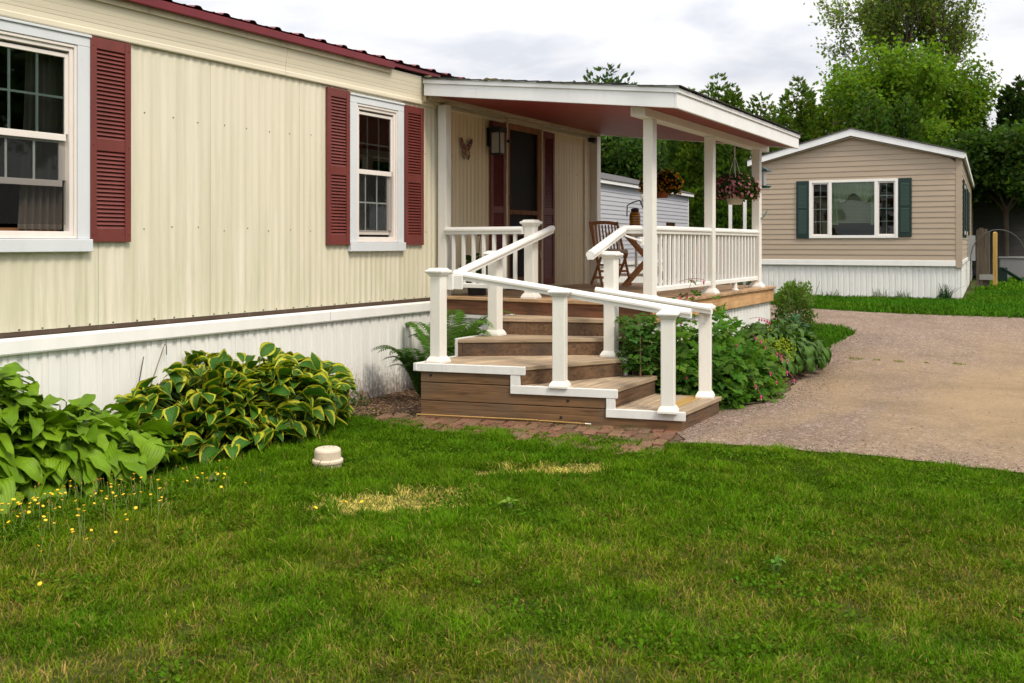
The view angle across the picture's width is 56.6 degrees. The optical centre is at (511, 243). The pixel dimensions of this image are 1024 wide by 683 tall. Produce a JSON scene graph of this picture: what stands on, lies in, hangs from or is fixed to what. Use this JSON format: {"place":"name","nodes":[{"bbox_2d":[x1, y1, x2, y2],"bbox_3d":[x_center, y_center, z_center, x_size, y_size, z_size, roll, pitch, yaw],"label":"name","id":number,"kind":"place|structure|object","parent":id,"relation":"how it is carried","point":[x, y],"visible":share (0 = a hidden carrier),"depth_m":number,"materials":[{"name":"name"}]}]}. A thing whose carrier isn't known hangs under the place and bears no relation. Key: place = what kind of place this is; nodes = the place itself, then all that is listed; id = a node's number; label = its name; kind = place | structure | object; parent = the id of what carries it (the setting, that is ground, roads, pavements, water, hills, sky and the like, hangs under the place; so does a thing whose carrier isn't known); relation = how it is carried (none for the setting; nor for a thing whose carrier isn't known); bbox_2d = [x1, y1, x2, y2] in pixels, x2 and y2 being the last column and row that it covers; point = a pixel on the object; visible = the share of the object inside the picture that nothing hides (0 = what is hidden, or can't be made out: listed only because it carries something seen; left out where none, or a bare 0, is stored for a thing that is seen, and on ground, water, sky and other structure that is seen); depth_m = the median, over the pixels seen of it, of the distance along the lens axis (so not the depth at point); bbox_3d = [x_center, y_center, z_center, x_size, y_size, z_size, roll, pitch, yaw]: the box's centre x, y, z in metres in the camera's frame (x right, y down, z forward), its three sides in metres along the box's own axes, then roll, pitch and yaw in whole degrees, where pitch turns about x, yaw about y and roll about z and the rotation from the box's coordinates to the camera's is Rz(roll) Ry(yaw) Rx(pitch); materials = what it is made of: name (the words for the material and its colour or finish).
{"place":"outdoors","nodes":[
{"label":"outdoors","id":0,"kind":"place"},
{"bbox_2d":[0,275,1023,682],"bbox_3d":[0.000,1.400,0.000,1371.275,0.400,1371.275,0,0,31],"label":"ground","id":1,"kind":"structure","parent":0,"point":[524,649],"depth_m":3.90,"materials":[{"name":"plant"}]},
{"bbox_2d":[83,510,85,536],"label":"hawkweed","id":2,"kind":"object","parent":1,"relation":"on","point":[84,522],"visible":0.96,"depth_m":5.10,"materials":[{"name":"green plant"}]},
{"bbox_2d":[208,472,218,482],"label":"lawn weed","id":3,"kind":"object","parent":1,"relation":"on","point":[213,477],"visible":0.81,"depth_m":6.21,"materials":[{"name":"green plant"}]},
{"bbox_2d":[24,388,420,496],"bbox_3d":[-4.236,1.589,4.222,1.156,0.011,14.950,0,0,31],"label":"planting bed","id":4,"kind":"object","parent":1,"relation":"on","point":[380,407],"visible":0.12,"depth_m":9.37,"materials":[{"name":"brown soil"}]},
{"bbox_2d":[0,362,74,514],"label":"hosta","id":5,"kind":"object","parent":4,"relation":"on","point":[13,401],"visible":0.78,"depth_m":5.92,"materials":[{"name":"green plant"}]},
{"bbox_2d":[12,394,185,503],"bbox_3d":[-2.872,1.306,6.303,1.062,0.599,1.828,0,0,31],"label":"hosta","id":6,"kind":"object","parent":4,"relation":"on","point":[97,438],"visible":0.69,"depth_m":6.18,"materials":[{"name":"green plant"}]},
{"bbox_2d":[151,344,166,383],"bbox_3d":[-2.756,1.061,7.278,0.018,0.526,0.552,0,0,1],"label":"cane","id":7,"kind":"object","parent":4,"relation":"on","point":[159,360],"visible":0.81,"depth_m":7.43,"materials":[{"name":"beige metal"}]},
{"bbox_2d":[114,342,356,465],"bbox_3d":[-2.018,1.220,7.687,1.109,0.785,2.510,0,0,31],"label":"hosta","id":8,"kind":"object","parent":4,"relation":"on","point":[211,405],"visible":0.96,"depth_m":7.37,"materials":[{"name":"green plant"}]},
{"bbox_2d":[0,0,590,414],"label":"mobile home","id":9,"kind":"object","parent":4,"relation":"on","point":[178,179],"visible":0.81,"depth_m":8.24,"materials":[{"name":"beige"}]},
{"bbox_2d":[0,16,92,252],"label":"window","id":10,"kind":"structure","parent":9,"relation":"in","point":[55,134],"depth_m":6.87,"materials":[{"name":"plastic"}]},
{"bbox_2d":[348,93,405,251],"bbox_3d":[-1.423,-0.714,9.910,0.115,1.592,0.901,0,0,31],"label":"window","id":11,"kind":"structure","parent":9,"relation":"in","point":[376,141],"depth_m":9.95,"materials":[{"name":"plastic"}]},
{"bbox_2d":[460,137,472,159],"bbox_3d":[-0.542,-1.125,11.307,0.024,0.260,0.258,0,0,31],"label":"butterfly ornament","id":12,"kind":"object","parent":9,"relation":"attached to","point":[468,148],"visible":1,"depth_m":11.30,"materials":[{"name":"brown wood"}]},
{"bbox_2d":[486,126,506,154],"bbox_3d":[-0.196,-1.265,11.747,0.217,0.340,0.164,0,0,31],"label":"wall lantern","id":13,"kind":"object","parent":9,"relation":"attached to","point":[496,130],"depth_m":11.71,"materials":[{"name":"black metal"}]},
{"bbox_2d":[504,118,542,289],"bbox_3d":[0.151,-0.500,12.516,0.145,2.200,0.963,0,0,31],"label":"door","id":14,"kind":"structure","parent":9,"relation":"in","point":[524,144],"depth_m":12.58,"materials":[{"name":"black"}]},
{"bbox_2d":[588,137,596,142],"bbox_3d":[1.190,-1.532,14.094,0.142,0.099,0.080,0,0,40],"label":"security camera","id":15,"kind":"object","parent":9,"relation":"attached to","point":[592,140],"visible":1,"depth_m":14.06,"materials":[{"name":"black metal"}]},
{"bbox_2d":[347,389,371,406],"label":"weed","id":16,"kind":"object","parent":4,"relation":"on","point":[360,396],"visible":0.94,"depth_m":9.33,"materials":[{"name":"green plant"}]},
{"bbox_2d":[351,389,420,421],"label":"bark litter","id":17,"kind":"object","parent":4,"relation":"on","point":[397,406],"visible":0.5,"depth_m":9.35,"materials":[{"name":"wood"}]},
{"bbox_2d":[351,407,420,422],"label":"bed weeds","id":18,"kind":"object","parent":4,"relation":"on","point":[378,414],"visible":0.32,"depth_m":8.78,"materials":[{"name":"green plant"}]},
{"bbox_2d":[370,345,454,397],"bbox_3d":[-0.933,1.302,9.544,0.974,0.558,0.587,0,0,-11],"label":"fern","id":19,"kind":"object","parent":4,"relation":"on","point":[415,377],"visible":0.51,"depth_m":9.55,"materials":[{"name":"green plant"}]},
{"bbox_2d":[405,310,513,356],"bbox_3d":[-0.472,1.141,10.039,1.316,0.881,0.839,0,0,44],"label":"fern","id":20,"kind":"object","parent":4,"relation":"on","point":[460,331],"visible":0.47,"depth_m":10.08,"materials":[{"name":"green plant"}]},
{"bbox_2d":[312,446,342,469],"bbox_3d":[-1.301,1.520,6.705,0.218,0.161,0.218,0,0,31],"label":"drain cap","id":21,"kind":"object","parent":1,"relation":"on","point":[324,455],"visible":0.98,"depth_m":6.63,"materials":[{"name":"beige plastic"}]},
{"bbox_2d":[498,497,518,510],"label":"lawn weed","id":22,"kind":"object","parent":1,"relation":"on","point":[508,502],"visible":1,"depth_m":5.64,"materials":[{"name":"green plant"}]},
{"bbox_2d":[0,420,1023,682],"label":"lawn clover","id":23,"kind":"object","parent":1,"relation":"on","point":[620,640],"visible":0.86,"depth_m":4.56,"materials":[{"name":"green plant"}]},
{"bbox_2d":[574,63,637,83],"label":"pine tree","id":24,"kind":"object","parent":1,"relation":"on","point":[599,68],"depth_m":49.52,"materials":[{"name":"green plant"}]},
{"bbox_2d":[422,75,801,371],"bbox_3d":[1.283,-0.127,11.861,3.520,3.514,4.718,0,0,31],"label":"porch","id":25,"kind":"object","parent":1,"relation":"on","point":[650,115],"visible":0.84,"depth_m":10.62,"materials":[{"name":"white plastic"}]},
{"bbox_2d":[459,234,487,295],"bbox_3d":[-0.403,0.228,10.813,0.468,0.729,0.436,0,0,-21],"label":"potted plant","id":26,"kind":"object","parent":25,"relation":"on","point":[476,291],"visible":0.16,"depth_m":10.75,"materials":[{"name":"green plant"}]},
{"bbox_2d":[589,221,631,285],"bbox_3d":[1.394,0.138,13.527,0.454,0.930,0.509,0,0,-17],"label":"folding chair","id":27,"kind":"object","parent":25,"relation":"on","point":[621,250],"visible":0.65,"depth_m":13.61,"materials":[{"name":"brown wood"}]},
{"bbox_2d":[622,234,671,286],"bbox_3d":[1.870,0.209,13.058,0.774,0.790,0.740,0,0,31],"label":"folding table","id":28,"kind":"object","parent":25,"relation":"on","point":[634,274],"visible":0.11,"depth_m":12.91,"materials":[{"name":"brown wood"}]},
{"bbox_2d":[626,200,642,224],"bbox_3d":[1.681,-0.392,12.997,0.205,0.408,0.150,0,0,31],"label":"table lantern","id":29,"kind":"object","parent":28,"relation":"on","point":[634,217],"visible":0.74,"depth_m":12.94,"materials":[{"name":"black metal"}]},
{"bbox_2d":[638,142,683,197],"bbox_3d":[2.183,-1.071,13.641,0.668,0.842,0.650,0,0,31],"label":"hanging basket","id":30,"kind":"object","parent":25,"relation":"hanging from","point":[669,182],"visible":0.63,"depth_m":13.43,"materials":[{"name":"plant"}]},
{"bbox_2d":[716,146,761,204],"bbox_3d":[2.847,-0.877,12.014,0.681,0.774,0.654,0,0,31],"label":"hanging basket","id":31,"kind":"object","parent":25,"relation":"hanging from","point":[734,189],"visible":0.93,"depth_m":11.81,"materials":[{"name":"pink plant"}]},
{"bbox_2d":[749,166,771,187],"bbox_3d":[3.417,-1.011,13.066,0.300,0.502,0.300,0,0,31],"label":"bird feeder","id":32,"kind":"object","parent":25,"relation":"hanging from","point":[764,171],"visible":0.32,"depth_m":12.99,"materials":[{"name":"plastic"}]},
{"bbox_2d":[592,77,675,184],"bbox_3d":[3.626,-2.545,38.478,8.729,7.903,7.310,0,0,-32],"label":"maple tree","id":33,"kind":"object","parent":1,"relation":"on","point":[622,156],"visible":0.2,"depth_m":36.35,"materials":[{"name":"green plant"}]},
{"bbox_2d":[601,173,693,282],"bbox_3d":[0.276,-0.480,23.431,4.625,3.440,14.450,0,0,27],"label":"mobile home","id":34,"kind":"object","parent":1,"relation":"on","point":[618,195],"visible":0.06,"depth_m":24.14,"materials":[{"name":"grey plastic"}]},
{"bbox_2d":[664,140,702,215],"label":"cedar tree","id":35,"kind":"object","parent":1,"relation":"on","point":[671,155],"visible":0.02,"depth_m":34.29,"materials":[{"name":"green plant"}]},
{"bbox_2d":[672,72,751,274],"bbox_3d":[7.303,-2.339,33.424,3.612,7.478,3.863,0,0,-20],"label":"cedar tree","id":36,"kind":"object","parent":1,"relation":"on","point":[694,179],"visible":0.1,"depth_m":33.24,"materials":[{"name":"green plant"}]},
{"bbox_2d":[692,143,751,278],"bbox_3d":[7.396,-1.232,32.377,2.942,5.264,2.644,0,0,-23],"label":"cedar tree","id":37,"kind":"object","parent":1,"relation":"on","point":[722,217],"visible":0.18,"depth_m":31.74,"materials":[{"name":"green plant"}]},
{"bbox_2d":[719,366,805,405],"bbox_3d":[2.732,1.512,11.070,1.389,0.136,5.403,0,0,31],"label":"flower bed","id":38,"kind":"object","parent":1,"relation":"on","point":[796,377],"visible":0.12,"depth_m":10.63,"materials":[{"name":"brown soil"}]},
{"bbox_2d":[615,312,687,378],"bbox_3d":[1.283,1.004,9.144,0.670,0.698,0.503,0,0,-19],"label":"bleeding heart","id":39,"kind":"object","parent":38,"relation":"on","point":[637,329],"visible":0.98,"depth_m":9.04,"materials":[{"name":"green plant"}]},
{"bbox_2d":[627,277,794,410],"bbox_3d":[2.297,0.963,9.857,2.697,1.288,1.194,0,0,-41],"label":"bleeding heart","id":40,"kind":"object","parent":38,"relation":"on","point":[738,375],"visible":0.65,"depth_m":9.38,"materials":[{"name":"green plant"}]},
{"bbox_2d":[754,324,797,387],"bbox_3d":[2.851,1.253,10.693,0.780,0.618,1.468,0,0,31],"label":"ladys mantle","id":41,"kind":"object","parent":38,"relation":"on","point":[777,370],"visible":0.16,"depth_m":10.63,"materials":[{"name":"green plant"}]},
{"bbox_2d":[732,319,831,374],"bbox_3d":[3.200,1.212,11.589,1.288,0.588,2.275,0,0,31],"label":"hosta","id":42,"kind":"object","parent":38,"relation":"on","point":[811,352],"visible":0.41,"depth_m":11.15,"materials":[{"name":"green plant"}]},
{"bbox_2d":[768,311,815,335],"bbox_3d":[3.790,1.190,12.886,0.907,0.530,0.749,0,0,-40],"label":"peony","id":43,"kind":"object","parent":38,"relation":"on","point":[797,317],"visible":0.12,"depth_m":12.86,"materials":[{"name":"green plant"}]},
{"bbox_2d":[743,91,797,158],"bbox_3d":[9.000,-2.036,33.992,3.145,6.872,2.825,0,0,31],"label":"cedar tree","id":44,"kind":"object","parent":1,"relation":"on","point":[773,113],"visible":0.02,"depth_m":33.63,"materials":[{"name":"green plant"}]},
{"bbox_2d":[764,554,788,575],"bbox_3d":[1.269,1.554,4.559,0.099,0.097,0.133,0,0,31],"label":"lawn weed","id":45,"kind":"object","parent":1,"relation":"on","point":[776,562],"visible":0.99,"depth_m":4.56,"materials":[{"name":"green plant"}]},
{"bbox_2d":[771,280,819,335],"bbox_3d":[4.027,0.986,13.600,0.664,0.933,0.704,0,0,1],"label":"shrub","id":46,"kind":"object","parent":1,"relation":"on","point":[801,298],"visible":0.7,"depth_m":13.47,"materials":[{"name":"green plant"}]},
{"bbox_2d":[777,75,823,142],"bbox_3d":[10.437,-2.370,34.407,3.579,7.540,3.836,0,0,31],"label":"cedar tree","id":47,"kind":"object","parent":1,"relation":"on","point":[807,127],"visible":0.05,"depth_m":34.02,"materials":[{"name":"green plant"}]},
{"bbox_2d":[805,320,856,348],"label":"corner grass","id":48,"kind":"structure","parent":1,"relation":"on","point":[831,334],"depth_m":14.43,"materials":[{"name":"green plant"}]},
{"bbox_2d":[817,90,852,136],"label":"cedar tree","id":49,"kind":"object","parent":1,"relation":"on","point":[832,127],"visible":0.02,"depth_m":35.20,"materials":[{"name":"green plant"}]},
{"bbox_2d":[746,128,977,298],"bbox_3d":[11.177,-0.618,27.997,4.598,3.715,17.260,0,0,27],"label":"mobile home","id":50,"kind":"object","parent":1,"relation":"on","point":[854,211],"visible":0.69,"depth_m":20.43,"materials":[{"name":"beige plastic"}]},
{"bbox_2d":[809,178,897,237],"bbox_3d":[7.353,-0.741,20.483,1.813,1.258,0.148,0,0,27],"label":"window","id":51,"kind":"structure","parent":50,"relation":"in","point":[866,190],"depth_m":20.51,"materials":[{"name":"white paint"}]},
{"bbox_2d":[965,186,965,234],"bbox_3d":[10.006,-0.750,21.008,0.022,1.100,1.360,0,0,27],"label":"window","id":52,"kind":"structure","parent":50,"relation":"in","point":[965,186],"depth_m":21.40,"materials":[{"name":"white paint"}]},
{"bbox_2d":[847,90,892,135],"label":"cedar tree","id":53,"kind":"object","parent":1,"relation":"on","point":[859,121],"visible":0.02,"depth_m":32.13,"materials":[{"name":"green plant"}]},
{"bbox_2d":[872,288,887,296],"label":"weed","id":54,"kind":"object","parent":1,"relation":"on","point":[879,294],"visible":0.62,"depth_m":20.05,"materials":[{"name":"green plant"}]},
{"bbox_2d":[803,0,988,69],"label":"elm tree","id":55,"kind":"object","parent":1,"relation":"on","point":[927,21],"visible":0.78,"depth_m":45.56,"materials":[{"name":"green plant"}]},
{"bbox_2d":[770,287,1023,317],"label":"lawn grass","id":56,"kind":"structure","parent":1,"relation":"on","point":[991,302],"depth_m":17.95,"materials":[{"name":"green plant"}]},
{"bbox_2d":[790,30,1005,145],"bbox_3d":[15.056,-3.491,37.620,8.288,9.796,7.839,0,0,31],"label":"maple tree","id":57,"kind":"object","parent":1,"relation":"on","point":[948,98],"visible":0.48,"depth_m":36.23,"materials":[{"name":"green plant"}]},
{"bbox_2d":[878,92,924,142],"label":"cedar tree","id":58,"kind":"object","parent":1,"relation":"on","point":[909,130],"visible":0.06,"depth_m":32.49,"materials":[{"name":"green plant"}]},
{"bbox_2d":[893,289,911,296],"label":"weed","id":59,"kind":"object","parent":1,"relation":"on","point":[901,294],"visible":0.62,"depth_m":19.91,"materials":[{"name":"green plant"}]},
{"bbox_2d":[935,282,960,298],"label":"weed","id":60,"kind":"object","parent":1,"relation":"on","point":[944,295],"visible":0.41,"depth_m":19.50,"materials":[{"name":"green plant"}]},
{"bbox_2d":[925,134,973,269],"bbox_3d":[14.805,-1.204,33.121,2.401,5.207,2.571,0,0,31],"label":"cedar tree","id":61,"kind":"object","parent":1,"relation":"on","point":[933,141],"depth_m":32.99,"materials":[{"name":"green plant"}]},
{"bbox_2d":[953,116,989,240],"bbox_3d":[18.246,-1.833,37.503,2.860,6.466,3.052,0,0,-34],"label":"cedar tree","id":62,"kind":"object","parent":1,"relation":"on","point":[984,125],"depth_m":37.23,"materials":[{"name":"green plant"}]},
{"bbox_2d":[968,228,992,288],"bbox_3d":[12.066,0.410,24.479,0.608,1.620,0.214,0,0,12],"label":"utility board","id":63,"kind":"object","parent":1,"relation":"on","point":[984,276],"visible":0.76,"depth_m":24.47,"materials":[{"name":"brown wood"}]},
{"bbox_2d":[941,118,1023,256],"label":"maple tree","id":64,"kind":"object","parent":1,"relation":"on","point":[996,159],"visible":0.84,"depth_m":29.92,"materials":[{"name":"green plant"}]},
{"bbox_2d":[993,232,996,285],"bbox_3d":[12.611,0.463,24.800,0.100,1.535,0.100,0,0,31],"label":"post","id":65,"kind":"object","parent":1,"relation":"on","point":[994,258],"visible":0.64,"depth_m":24.76,"materials":[{"name":"wood"}]},
{"bbox_2d":[969,229,1023,287],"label":"hose","id":66,"kind":"object","parent":1,"relation":"on","point":[976,241],"visible":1,"depth_m":24.29,"materials":[{"name":"rubber"}]},
{"bbox_2d":[972,202,1023,274],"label":"shed","id":67,"kind":"structure","parent":1,"relation":"on","point":[985,216],"depth_m":33.00,"materials":[{"name":"grey wood"}]},
{"bbox_2d":[980,74,1023,240],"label":"cedar tree","id":68,"kind":"object","parent":1,"relation":"on","point":[1012,105],"visible":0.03,"depth_m":36.19,"materials":[{"name":"green plant"}]},
{"bbox_2d":[997,267,1023,281],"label":"slide","id":69,"kind":"object","parent":1,"relation":"on","point":[1002,272],"visible":0.74,"depth_m":27.45,"materials":[{"name":"green plastic"}]},
{"bbox_2d":[998,256,1023,277],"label":"storage bin","id":70,"kind":"object","parent":1,"relation":"on","point":[1014,265],"visible":0.74,"depth_m":30.74,"materials":[{"name":"plastic"}]},
{"bbox_2d":[370,413,684,458],"bbox_3d":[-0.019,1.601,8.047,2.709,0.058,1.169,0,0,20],"label":"brick path","id":71,"kind":"structure","parent":0,"point":[584,430],"depth_m":8.06,"materials":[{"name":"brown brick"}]},
{"bbox_2d":[416,414,537,420],"bbox_3d":[-0.321,1.558,8.517,1.126,0.018,0.012,0,0,13],"label":"stick","id":72,"kind":"object","parent":71,"relation":"on","point":[479,417],"visible":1,"depth_m":8.51,"materials":[{"name":"brown wood"}]},
{"bbox_2d":[399,417,665,436],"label":"path weeds","id":73,"kind":"object","parent":71,"relation":"on","point":[563,424],"visible":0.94,"depth_m":8.20,"materials":[{"name":"green plant"}]},
{"bbox_2d":[538,420,590,424],"bbox_3d":[0.458,1.564,8.305,0.479,0.011,0.011,0,0,20],"label":"stick","id":74,"kind":"object","parent":71,"relation":"on","point":[565,422],"visible":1,"depth_m":8.30,"materials":[{"name":"brown wood"}]},
{"bbox_2d":[413,225,721,430],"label":"wooden steps","id":75,"kind":"structure","parent":71,"relation":"on","point":[553,362],"depth_m":8.66,"materials":[{"name":"brown wood"}]},
{"bbox_2d":[172,0,1023,157],"label":"sky","id":76,"kind":"structure","parent":0,"point":[760,45],"materials":[{"name":"white"}]},
{"bbox_2d":[666,223,674,280],"bbox_3d":[2.292,0.146,13.785,0.130,0.894,0.090,0,0,31],"label":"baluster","id":77,"kind":"object","parent":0,"point":[670,224],"visible":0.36,"depth_m":13.76,"materials":[{"name":"white wood"}]},
{"bbox_2d":[729,199,746,284],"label":"railing posts","id":78,"kind":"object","parent":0,"point":[744,219],"depth_m":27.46,"materials":[{"name":"white paint"}]},
{"bbox_2d":[736,241,748,284],"bbox_3d":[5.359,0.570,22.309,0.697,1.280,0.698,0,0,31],"label":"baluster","id":79,"kind":"object","parent":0,"point":[736,262],"visible":0.01,"depth_m":22.50,"materials":[{"name":"white paint"}]},
{"bbox_2d":[677,305,1023,472],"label":"driveway","id":80,"kind":"structure","parent":0,"point":[960,424],"depth_m":9.73,"materials":[{"name":"beige gravel"}]},
{"bbox_2d":[680,315,1023,470],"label":"drive pebbles","id":81,"kind":"object","parent":80,"relation":"on","point":[796,394],"visible":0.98,"depth_m":8.75,"materials":[{"name":"gravel"}]},
{"bbox_2d":[973,277,1023,290],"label":"back lawn grass","id":82,"kind":"structure","parent":0,"point":[1012,283],"depth_m":24.74,"materials":[{"name":"green plant"}]}
]}

